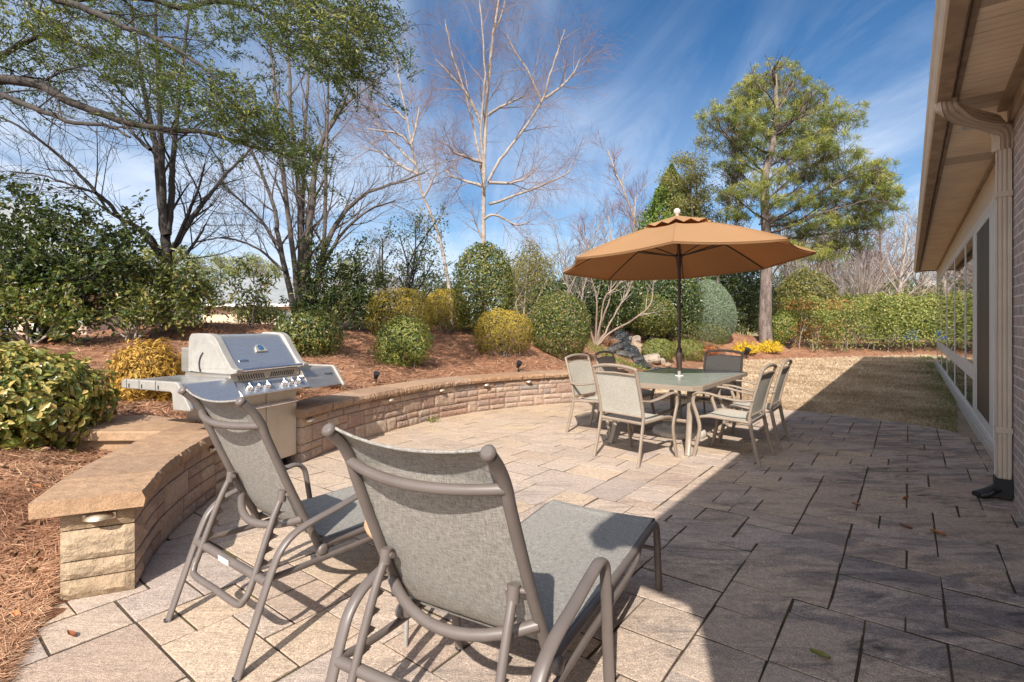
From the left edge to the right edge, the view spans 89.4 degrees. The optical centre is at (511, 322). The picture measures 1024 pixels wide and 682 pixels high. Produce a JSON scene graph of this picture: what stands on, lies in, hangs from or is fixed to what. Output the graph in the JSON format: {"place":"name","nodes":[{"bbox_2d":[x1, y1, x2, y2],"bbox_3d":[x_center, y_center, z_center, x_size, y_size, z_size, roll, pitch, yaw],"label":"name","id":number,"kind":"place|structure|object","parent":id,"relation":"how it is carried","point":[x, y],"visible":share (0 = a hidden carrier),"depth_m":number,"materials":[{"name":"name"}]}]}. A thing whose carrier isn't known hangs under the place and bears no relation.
{"place":"outdoors","nodes":[
{"label":"outdoors","id":0,"kind":"place"},
{"bbox_2d":[0,202,154,334],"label":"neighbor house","id":1,"kind":"structure","parent":0,"point":[104,327],"depth_m":28.98,"materials":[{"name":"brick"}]},
{"bbox_2d":[129,244,160,267],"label":"pine","id":2,"kind":"object","parent":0,"point":[148,249],"visible":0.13,"depth_m":59.43,"materials":[{"name":"green plant"}]},
{"bbox_2d":[204,252,238,284],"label":"pine","id":3,"kind":"object","parent":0,"point":[219,263],"visible":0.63,"depth_m":65.52,"materials":[{"name":"green plant"}]},
{"bbox_2d":[241,252,271,277],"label":"pine","id":4,"kind":"object","parent":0,"point":[256,260],"visible":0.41,"depth_m":65.55,"materials":[{"name":"green plant"}]},
{"bbox_2d":[0,322,936,674],"bbox_3d":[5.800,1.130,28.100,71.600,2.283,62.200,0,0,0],"label":"mulch bed","id":5,"kind":"object","parent":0,"point":[456,344],"visible":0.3,"depth_m":9.57,"materials":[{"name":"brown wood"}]},
{"bbox_2d":[0,260,115,344],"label":"shade shrub","id":6,"kind":"object","parent":5,"relation":"on","point":[53,316],"visible":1,"depth_m":7.51,"materials":[{"name":"green plant"}]},
{"bbox_2d":[0,334,136,454],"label":"camellia bush","id":7,"kind":"object","parent":5,"relation":"on","point":[39,395],"visible":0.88,"depth_m":3.94,"materials":[{"name":"green plant"}]},
{"bbox_2d":[0,169,154,341],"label":"camellia tree","id":8,"kind":"object","parent":5,"relation":"on","point":[32,261],"visible":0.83,"depth_m":8.04,"materials":[{"name":"green plant"}]},
{"bbox_2d":[29,241,240,341],"bbox_3d":[-6.273,-0.488,8.621,3.589,1.716,1.567,0,0,0],"label":"loose shrub","id":9,"kind":"object","parent":5,"relation":"on","point":[173,288],"visible":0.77,"depth_m":8.45,"materials":[{"name":"green plant"}]},
{"bbox_2d":[101,334,184,403],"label":"golden cypress","id":10,"kind":"object","parent":5,"relation":"on","point":[158,359],"visible":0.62,"depth_m":5.55,"materials":[{"name":"yellow plant"}]},
{"bbox_2d":[0,0,311,329],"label":"bare tree","id":11,"kind":"object","parent":5,"relation":"on","point":[165,207],"visible":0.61,"depth_m":9.47,"materials":[{"name":"brown plant"}]},
{"bbox_2d":[178,253,218,316],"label":"pine","id":12,"kind":"object","parent":5,"relation":"on","point":[203,265],"visible":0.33,"depth_m":61.85,"materials":[{"name":"green plant"}]},
{"bbox_2d":[0,0,431,219],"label":"evergreen oak","id":13,"kind":"object","parent":5,"relation":"on","point":[56,39],"visible":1,"depth_m":6.30,"materials":[{"name":"green plant"}]},
{"bbox_2d":[222,256,254,282],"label":"pine","id":14,"kind":"object","parent":5,"relation":"on","point":[232,266],"visible":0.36,"depth_m":61.67,"materials":[{"name":"green plant"}]},
{"bbox_2d":[219,256,279,328],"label":"rhododendron","id":15,"kind":"object","parent":5,"relation":"on","point":[256,299],"visible":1,"depth_m":9.55,"materials":[{"name":"green plant"}]},
{"bbox_2d":[230,304,286,323],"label":"garden shrub","id":16,"kind":"object","parent":5,"relation":"on","point":[271,316],"visible":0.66,"depth_m":12.27,"materials":[{"name":"green plant"}]},
{"bbox_2d":[201,277,349,323],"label":"garage","id":17,"kind":"structure","parent":5,"relation":"on","point":[275,297],"depth_m":33.19,"materials":[{"name":"beige"}]},
{"bbox_2d":[262,261,291,277],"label":"pine","id":18,"kind":"object","parent":5,"relation":"on","point":[275,267],"visible":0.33,"depth_m":63.48,"materials":[{"name":"green plant"}]},
{"bbox_2d":[267,303,347,357],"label":"azalea bush","id":19,"kind":"object","parent":5,"relation":"on","point":[316,337],"visible":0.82,"depth_m":8.34,"materials":[{"name":"green plant"}]},
{"bbox_2d":[155,0,462,323],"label":"bare tree","id":20,"kind":"object","parent":5,"relation":"on","point":[301,220],"visible":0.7,"depth_m":10.48,"materials":[{"name":"grey plant"}]},
{"bbox_2d":[0,320,668,681],"bbox_3d":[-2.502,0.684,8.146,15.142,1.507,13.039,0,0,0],"label":"pine straw","id":21,"kind":"object","parent":5,"relation":"on","point":[15,632],"visible":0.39,"depth_m":2.93,"materials":[{"name":"brown plant"}]},
{"bbox_2d":[278,229,407,330],"bbox_3d":[-3.376,-0.801,10.482,2.515,2.185,1.330,0,0,-17],"label":"cleyera shrub","id":22,"kind":"object","parent":5,"relation":"on","point":[328,298],"visible":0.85,"depth_m":10.29,"materials":[{"name":"green plant"}]},
{"bbox_2d":[317,285,375,322],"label":"background shrub","id":23,"kind":"object","parent":5,"relation":"on","point":[346,314],"visible":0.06,"depth_m":20.53,"materials":[{"name":"green plant"}]},
{"bbox_2d":[363,225,399,294],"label":"background tree","id":24,"kind":"object","parent":5,"relation":"on","point":[379,255],"visible":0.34,"depth_m":38.16,"materials":[{"name":"grey plant"}]},
{"bbox_2d":[353,270,422,322],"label":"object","id":25,"kind":"structure","parent":5,"relation":"on","point":[398,283],"depth_m":40.19,"materials":[{"name":"beige"}]},
{"bbox_2d":[322,14,475,321],"bbox_3d":[-3.584,-4.723,16.668,5.391,10.174,3.717,0,0,0],"label":"birch tree","id":26,"kind":"object","parent":5,"relation":"on","point":[383,129],"visible":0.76,"depth_m":16.47,"materials":[{"name":"white plant"}]},
{"bbox_2d":[365,284,437,335],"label":"thread cypress","id":27,"kind":"object","parent":5,"relation":"on","point":[403,307],"visible":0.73,"depth_m":10.26,"materials":[{"name":"plant"}]},
{"bbox_2d":[368,311,435,367],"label":"boxwood bush","id":28,"kind":"object","parent":5,"relation":"on","point":[402,347],"visible":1,"depth_m":8.61,"materials":[{"name":"green plant"}]},
{"bbox_2d":[355,200,456,321],"bbox_3d":[-2.602,-1.437,12.639,2.837,3.150,1.324,0,0,0],"label":"ligustrum tree","id":29,"kind":"object","parent":5,"relation":"on","point":[409,276],"visible":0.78,"depth_m":12.52,"materials":[{"name":"green plant"}]},
{"bbox_2d":[411,268,460,325],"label":"background shrub","id":30,"kind":"object","parent":5,"relation":"on","point":[444,284],"visible":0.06,"depth_m":21.65,"materials":[{"name":"green plant"}]},
{"bbox_2d":[422,288,470,333],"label":"thread cypress","id":31,"kind":"object","parent":5,"relation":"on","point":[446,316],"visible":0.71,"depth_m":11.67,"materials":[{"name":"yellow plant"}]},
{"bbox_2d":[446,239,517,332],"bbox_3d":[-0.639,-0.778,11.720,1.575,2.161,1.474,0,0,33],"label":"tall camellia","id":32,"kind":"object","parent":5,"relation":"on","point":[473,288],"visible":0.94,"depth_m":11.37,"materials":[{"name":"green plant"}]},
{"bbox_2d":[470,307,532,357],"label":"thread cypress","id":33,"kind":"object","parent":5,"relation":"on","point":[502,333],"visible":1,"depth_m":10.24,"materials":[{"name":"yellow plant"}]},
{"bbox_2d":[390,0,637,325],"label":"birch tree","id":34,"kind":"object","parent":5,"relation":"on","point":[485,113],"visible":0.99,"depth_m":14.73,"materials":[{"name":"white plant"}]},
{"bbox_2d":[494,240,567,337],"bbox_3d":[0.439,-0.853,13.597,1.677,2.669,1.765,0,0,-43],"label":"wispy shrub","id":35,"kind":"object","parent":5,"relation":"on","point":[524,307],"visible":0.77,"depth_m":13.60,"materials":[{"name":"green plant"}]},
{"bbox_2d":[519,277,595,332],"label":"evergreen shrub","id":36,"kind":"object","parent":5,"relation":"on","point":[549,289],"visible":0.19,"depth_m":15.51,"materials":[{"name":"green plant"}]},
{"bbox_2d":[528,290,591,359],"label":"round holly","id":37,"kind":"object","parent":5,"relation":"on","point":[561,343],"visible":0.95,"depth_m":11.78,"materials":[{"name":"green plant"}]},
{"bbox_2d":[550,238,578,279],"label":"background tree","id":38,"kind":"object","parent":5,"relation":"on","point":[564,259],"visible":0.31,"depth_m":33.17,"materials":[{"name":"grey plant"}]},
{"bbox_2d":[516,194,620,332],"bbox_3d":[1.669,-1.555,15.143,3.262,4.024,2.397,0,0,21],"label":"bare sapling","id":39,"kind":"object","parent":5,"relation":"on","point":[568,289],"visible":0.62,"depth_m":14.94,"materials":[{"name":"brown plant"}]},
{"bbox_2d":[561,265,650,335],"bbox_3d":[3.002,-1.062,17.488,3.436,3.038,2.122,0,0,0],"label":"evergreen shrub","id":40,"kind":"object","parent":5,"relation":"on","point":[615,302],"visible":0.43,"depth_m":16.95,"materials":[{"name":"plant"}]},
{"bbox_2d":[563,333,652,370],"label":"ground cover","id":41,"kind":"object","parent":5,"relation":"on","point":[619,359],"visible":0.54,"depth_m":14.04,"materials":[{"name":"green plant"}]},
{"bbox_2d":[567,126,654,323],"bbox_3d":[5.675,-5.013,27.573,5.596,10.926,3.774,0,0,0],"label":"red maple","id":42,"kind":"object","parent":5,"relation":"on","point":[634,223],"visible":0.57,"depth_m":27.61,"materials":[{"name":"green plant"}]},
{"bbox_2d":[555,240,669,344],"bbox_3d":[2.938,-0.953,15.046,3.407,3.304,2.102,0,0,0],"label":"crape myrtle","id":43,"kind":"object","parent":5,"relation":"on","point":[597,340],"visible":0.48,"depth_m":15.10,"materials":[{"name":"beige plant"}]},
{"bbox_2d":[618,292,677,346],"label":"standard holly","id":44,"kind":"object","parent":5,"relation":"on","point":[653,324],"visible":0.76,"depth_m":17.45,"materials":[{"name":"green plant"}]},
{"bbox_2d":[644,353,660,363],"bbox_3d":[4.116,1.095,15.394,0.540,0.320,0.835,-8,0,2],"label":"rock","id":45,"kind":"object","parent":5,"relation":"on","point":[653,358],"visible":0.77,"depth_m":15.07,"materials":[{"name":"beige stone"}]},
{"bbox_2d":[640,338,675,360],"bbox_3d":[4.481,0.854,15.818,1.049,0.767,0.901,0,0,0],"label":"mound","id":46,"kind":"object","parent":5,"relation":"on","point":[663,352],"visible":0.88,"depth_m":15.58,"materials":[{"name":"green plant"}]},
{"bbox_2d":[628,278,707,339],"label":"evergreen shrub","id":47,"kind":"object","parent":5,"relation":"on","point":[688,303],"visible":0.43,"depth_m":18.99,"materials":[{"name":"green plant"}]},
{"bbox_2d":[627,163,727,303],"bbox_3d":[7.695,-3.615,25.005,5.286,8.171,5.311,0,0,0],"label":"cypress tree","id":48,"kind":"object","parent":5,"relation":"on","point":[649,216],"visible":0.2,"depth_m":24.50,"materials":[{"name":"green plant"}]},
{"bbox_2d":[665,323,729,348],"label":"shrub","id":49,"kind":"object","parent":5,"relation":"on","point":[705,337],"visible":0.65,"depth_m":19.04,"materials":[{"name":"green plant"}]},
{"bbox_2d":[685,279,737,341],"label":"juniper","id":50,"kind":"object","parent":5,"relation":"on","point":[714,303],"visible":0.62,"depth_m":20.38,"materials":[{"name":"green plant"}]},
{"bbox_2d":[708,270,776,334],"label":"background evergreen","id":51,"kind":"object","parent":5,"relation":"on","point":[744,292],"visible":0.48,"depth_m":25.25,"materials":[{"name":"green plant"}]},
{"bbox_2d":[730,340,760,353],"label":"golden tuft","id":52,"kind":"object","parent":5,"relation":"on","point":[738,347],"visible":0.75,"depth_m":19.83,"materials":[{"name":"yellow plant"}]},
{"bbox_2d":[754,338,784,353],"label":"golden tuft","id":53,"kind":"object","parent":5,"relation":"on","point":[763,346],"visible":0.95,"depth_m":20.30,"materials":[{"name":"yellow plant"}]},
{"bbox_2d":[747,271,812,334],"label":"background shrub","id":54,"kind":"object","parent":5,"relation":"on","point":[775,289],"visible":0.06,"depth_m":39.65,"materials":[{"name":"green plant"}]},
{"bbox_2d":[772,310,800,345],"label":"bush","id":55,"kind":"object","parent":5,"relation":"on","point":[780,327],"visible":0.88,"depth_m":21.84,"materials":[{"name":"green plant"}]},
{"bbox_2d":[771,204,812,311],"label":"background tree","id":56,"kind":"object","parent":5,"relation":"on","point":[784,271],"visible":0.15,"depth_m":36.74,"materials":[{"name":"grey plant"}]},
{"bbox_2d":[693,48,908,343],"bbox_3d":[12.831,-5.502,21.952,11.187,13.076,5.943,0,0,0],"label":"pine tree","id":57,"kind":"object","parent":5,"relation":"on","point":[824,148],"visible":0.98,"depth_m":21.45,"materials":[{"name":"green plant"}]},
{"bbox_2d":[772,265,841,340],"bbox_3d":[17.585,-0.981,31.062,4.154,4.832,3.436,0,0,0],"label":"background shrub","id":58,"kind":"object","parent":5,"relation":"on","point":[814,282],"visible":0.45,"depth_m":30.52,"materials":[{"name":"green plant"}]},
{"bbox_2d":[778,222,855,334],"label":"background tree","id":59,"kind":"object","parent":5,"relation":"on","point":[804,264],"visible":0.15,"depth_m":35.39,"materials":[{"name":"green plant"}]},
{"bbox_2d":[768,295,880,352],"bbox_3d":[13.315,0.148,21.893,5.185,2.692,2.414,0,0,-18],"label":"hedge","id":60,"kind":"object","parent":5,"relation":"on","point":[833,309],"visible":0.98,"depth_m":21.81,"materials":[{"name":"green plant"}]},
{"bbox_2d":[814,230,853,288],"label":"background tree","id":61,"kind":"object","parent":5,"relation":"on","point":[834,262],"visible":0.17,"depth_m":44.01,"materials":[{"name":"grey plant"}]},
{"bbox_2d":[811,225,899,340],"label":"background tree","id":62,"kind":"object","parent":5,"relation":"on","point":[862,270],"visible":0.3,"depth_m":39.38,"materials":[{"name":"grey plant"}]},
{"bbox_2d":[824,182,898,292],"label":"background tree","id":63,"kind":"object","parent":5,"relation":"on","point":[858,265],"visible":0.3,"depth_m":35.83,"materials":[{"name":"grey plant"}]},
{"bbox_2d":[844,243,898,337],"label":"background tree","id":64,"kind":"object","parent":5,"relation":"on","point":[869,267],"visible":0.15,"depth_m":45.43,"materials":[{"name":"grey plant"}]},
{"bbox_2d":[851,211,910,334],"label":"background tree","id":65,"kind":"object","parent":5,"relation":"on","point":[884,245],"visible":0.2,"depth_m":54.66,"materials":[{"name":"grey plant"}]},
{"bbox_2d":[842,290,936,351],"bbox_3d":[20.768,0.015,24.361,11.038,2.949,2.499,0,0,-14],"label":"hedge","id":66,"kind":"object","parent":5,"relation":"on","point":[920,314],"visible":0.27,"depth_m":22.80,"materials":[{"name":"green plant"}]},
{"bbox_2d":[848,279,934,338],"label":"background shrub","id":67,"kind":"object","parent":5,"relation":"on","point":[892,288],"visible":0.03,"depth_m":39.42,"materials":[{"name":"green plant"}]},
{"bbox_2d":[849,194,936,339],"bbox_3d":[25.770,-3.513,34.120,4.634,10.022,5.259,0,0,-11],"label":"background tree","id":68,"kind":"object","parent":5,"relation":"on","point":[904,250],"visible":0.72,"depth_m":34.04,"materials":[{"name":"grey plant"}]},
{"bbox_2d":[863,232,936,292],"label":"background tree","id":69,"kind":"object","parent":5,"relation":"on","point":[900,260],"visible":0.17,"depth_m":47.71,"materials":[{"name":"grey plant"}]},
{"bbox_2d":[891,206,936,339],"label":"background tree","id":70,"kind":"object","parent":5,"relation":"on","point":[913,278],"visible":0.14,"depth_m":41.84,"materials":[{"name":"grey plant"}]},
{"bbox_2d":[900,285,936,339],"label":"background shrub","id":71,"kind":"object","parent":5,"relation":"on","point":[927,290],"visible":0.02,"depth_m":37.94,"materials":[{"name":"green plant"}]},
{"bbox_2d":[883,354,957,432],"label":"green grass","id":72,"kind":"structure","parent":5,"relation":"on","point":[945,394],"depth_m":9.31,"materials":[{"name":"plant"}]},
{"bbox_2d":[913,0,1023,518],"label":"house","id":73,"kind":"structure","parent":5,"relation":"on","point":[969,246],"depth_m":4.02,"materials":[{"name":"brick"}]},
{"bbox_2d":[937,278,940,365],"bbox_3d":[12.718,-0.005,15.350,0.063,2.490,2.850,0,0,38],"label":"window","id":74,"kind":"structure","parent":73,"relation":"in","point":[939,282],"depth_m":15.25,"materials":[{"name":"clear glass"}]},
{"bbox_2d":[941,270,946,374],"bbox_3d":[11.072,-0.005,13.209,0.063,2.490,2.550,0,0,38],"label":"window","id":75,"kind":"structure","parent":73,"relation":"in","point":[944,278],"depth_m":13.10,"materials":[{"name":"clear glass"}]},
{"bbox_2d":[947,258,954,385],"bbox_3d":[9.496,-0.005,11.154,0.063,2.490,2.630,0,0,38],"label":"window","id":76,"kind":"structure","parent":73,"relation":"in","point":[951,269],"depth_m":10.95,"materials":[{"name":"clear glass"}]},
{"bbox_2d":[955,245,964,398],"bbox_3d":[7.955,-0.005,9.147,0.063,2.490,2.430,0,0,38],"label":"window","id":77,"kind":"structure","parent":73,"relation":"in","point":[960,258],"depth_m":9.04,"materials":[{"name":"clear glass"}]},
{"bbox_2d":[965,234,972,409],"bbox_3d":[6.813,-0.005,7.660,0.063,2.490,1.320,0,0,38],"label":"window","id":78,"kind":"structure","parent":73,"relation":"in","point":[969,244],"depth_m":7.69,"materials":[{"name":"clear glass"}]},
{"bbox_2d":[973,204,993,439],"bbox_3d":[5.757,-0.005,6.287,0.066,2.490,2.135,0,0,38],"label":"window","id":79,"kind":"structure","parent":73,"relation":"in","point":[983,235],"depth_m":6.16,"materials":[{"name":"grey glass"}]},
{"bbox_2d":[0,0,936,321],"label":"sky","id":80,"kind":"structure","parent":0,"point":[686,54],"materials":[{"name":"blue"}]},
{"bbox_2d":[4,400,1023,681],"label":"patio","id":81,"kind":"structure","parent":0,"point":[799,564],"depth_m":2.81,"materials":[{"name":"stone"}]},
{"bbox_2d":[28,415,232,599],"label":"retaining wall","id":82,"kind":"structure","parent":81,"relation":"on","point":[154,482],"depth_m":2.89,"materials":[{"name":"stone"}]},
{"bbox_2d":[82,511,116,521],"bbox_3d":[-2.062,0.969,2.574,0.138,0.050,0.075,0,0,-24],"label":"wall light","id":83,"kind":"object","parent":82,"relation":"attached to","point":[96,516],"visible":0.86,"depth_m":2.57,"materials":[{"name":"gold metal"}]},
{"bbox_2d":[122,332,344,464],"bbox_3d":[-2.439,0.738,4.790,0.785,1.284,1.740,0,0,22],"label":"gas grill","id":84,"kind":"object","parent":81,"relation":"on","point":[266,375],"visible":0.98,"depth_m":4.58,"materials":[{"name":"metal"}]},
{"bbox_2d":[244,394,269,421],"bbox_3d":[-2.293,0.965,4.538,0.072,0.640,0.362,0,0,22],"label":"door","id":85,"kind":"structure","parent":84,"relation":"in","point":[258,401],"depth_m":4.64,"materials":[{"name":"metal"}]},
{"bbox_2d":[266,389,297,457],"bbox_3d":[-2.157,0.965,4.878,0.072,0.640,0.362,0,0,22],"label":"door","id":86,"kind":"structure","parent":84,"relation":"in","point":[281,413],"depth_m":4.89,"materials":[{"name":"metal"}]},
{"bbox_2d":[163,386,394,681],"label":"chaise lounge","id":87,"kind":"object","parent":81,"relation":"on","point":[238,432],"visible":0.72,"depth_m":2.35,"materials":[{"name":"grey fabric"}]},
{"bbox_2d":[289,368,629,462],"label":"retaining wall","id":88,"kind":"structure","parent":81,"relation":"on","point":[364,413],"depth_m":7.00,"materials":[{"name":"stone"}]},
{"bbox_2d":[321,423,661,681],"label":"chaise lounge","id":89,"kind":"object","parent":81,"relation":"on","point":[453,536],"visible":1,"depth_m":1.58,"materials":[{"name":"grey fabric"}]},
{"bbox_2d":[565,353,634,435],"bbox_3d":[1.095,0.895,6.495,0.703,0.980,0.638,0,0,40],"label":"patio chair","id":90,"kind":"object","parent":81,"relation":"on","point":[581,377],"visible":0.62,"depth_m":6.60,"materials":[{"name":"grey fabric"}]},
{"bbox_2d":[594,351,654,427],"bbox_3d":[1.574,0.895,7.184,0.702,0.980,0.638,0,0,38],"label":"patio chair","id":91,"kind":"object","parent":81,"relation":"on","point":[611,359],"visible":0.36,"depth_m":7.23,"materials":[{"name":"grey fabric"}]},
{"bbox_2d":[592,363,678,467],"bbox_3d":[1.254,0.895,5.299,0.703,0.980,0.638,0,0,-40],"label":"patio chair","id":92,"kind":"object","parent":81,"relation":"on","point":[619,395],"visible":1,"depth_m":5.15,"materials":[{"name":"beige metal"}]},
{"bbox_2d":[608,367,747,455],"bbox_3d":[2.070,1.020,6.400,1.150,0.734,2.120,0,0,38],"label":"patio table","id":93,"kind":"object","parent":81,"relation":"on","point":[688,380],"visible":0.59,"depth_m":5.96,"materials":[{"name":"grey glass"}]},
{"bbox_2d":[652,406,706,438],"bbox_3d":[2.070,1.210,6.400,0.650,0.340,0.650,0,0,0],"label":"umbrella base","id":94,"kind":"object","parent":81,"relation":"on","point":[663,429],"visible":0.66,"depth_m":6.24,"materials":[{"name":"metal"}]},
{"bbox_2d":[563,208,815,406],"bbox_3d":[2.070,-0.070,6.400,2.796,2.699,2.795,0,0,0],"label":"patio umbrella","id":95,"kind":"object","parent":94,"relation":"in","point":[678,247],"visible":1,"depth_m":6.46,"materials":[{"name":"fabric"}]},
{"bbox_2d":[693,349,743,423],"bbox_3d":[2.965,0.895,7.467,0.638,0.980,0.702,0,0,38],"label":"patio chair","id":96,"kind":"object","parent":81,"relation":"on","point":[724,362],"visible":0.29,"depth_m":7.66,"materials":[{"name":"grey fabric"}]},
{"bbox_2d":[691,363,776,466],"bbox_3d":[2.303,0.895,5.338,0.703,0.980,0.638,0,0,39],"label":"patio chair","id":97,"kind":"object","parent":81,"relation":"on","point":[758,400],"visible":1,"depth_m":5.28,"materials":[{"name":"beige metal"}]},
{"bbox_2d":[717,358,791,450],"bbox_3d":[2.807,0.895,5.961,0.703,0.980,0.638,0,0,36],"label":"patio chair","id":98,"kind":"object","parent":81,"relation":"on","point":[772,406],"visible":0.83,"depth_m":5.89,"materials":[{"name":"beige metal"}]},
{"bbox_2d":[614,331,656,367],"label":"water","id":99,"kind":"structure","parent":0,"point":[623,336],"depth_m":15.84,"materials":[{"name":"grey liquid"}]},
{"bbox_2d":[654,131,748,311],"bbox_3d":[8.580,-4.296,23.715,4.478,9.362,2.876,0,0,0],"label":"olive tree","id":100,"kind":"object","parent":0,"point":[689,180],"visible":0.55,"depth_m":23.58,"materials":[{"name":"green plant"}]},
{"bbox_2d":[643,354,977,440],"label":"lawn","id":101,"kind":"structure","parent":0,"point":[964,428],"depth_m":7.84,"materials":[{"name":"beige plant"}]},
{"bbox_2d":[668,339,704,361],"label":"shrub","id":102,"kind":"object","parent":101,"relation":"on","point":[686,351],"visible":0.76,"depth_m":17.43,"materials":[{"name":"green plant"}]},
{"bbox_2d":[818,256,931,340],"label":"bare shrubs","id":103,"kind":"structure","parent":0,"point":[859,285],"depth_m":28.71,"materials":[{"name":"brown plant"}]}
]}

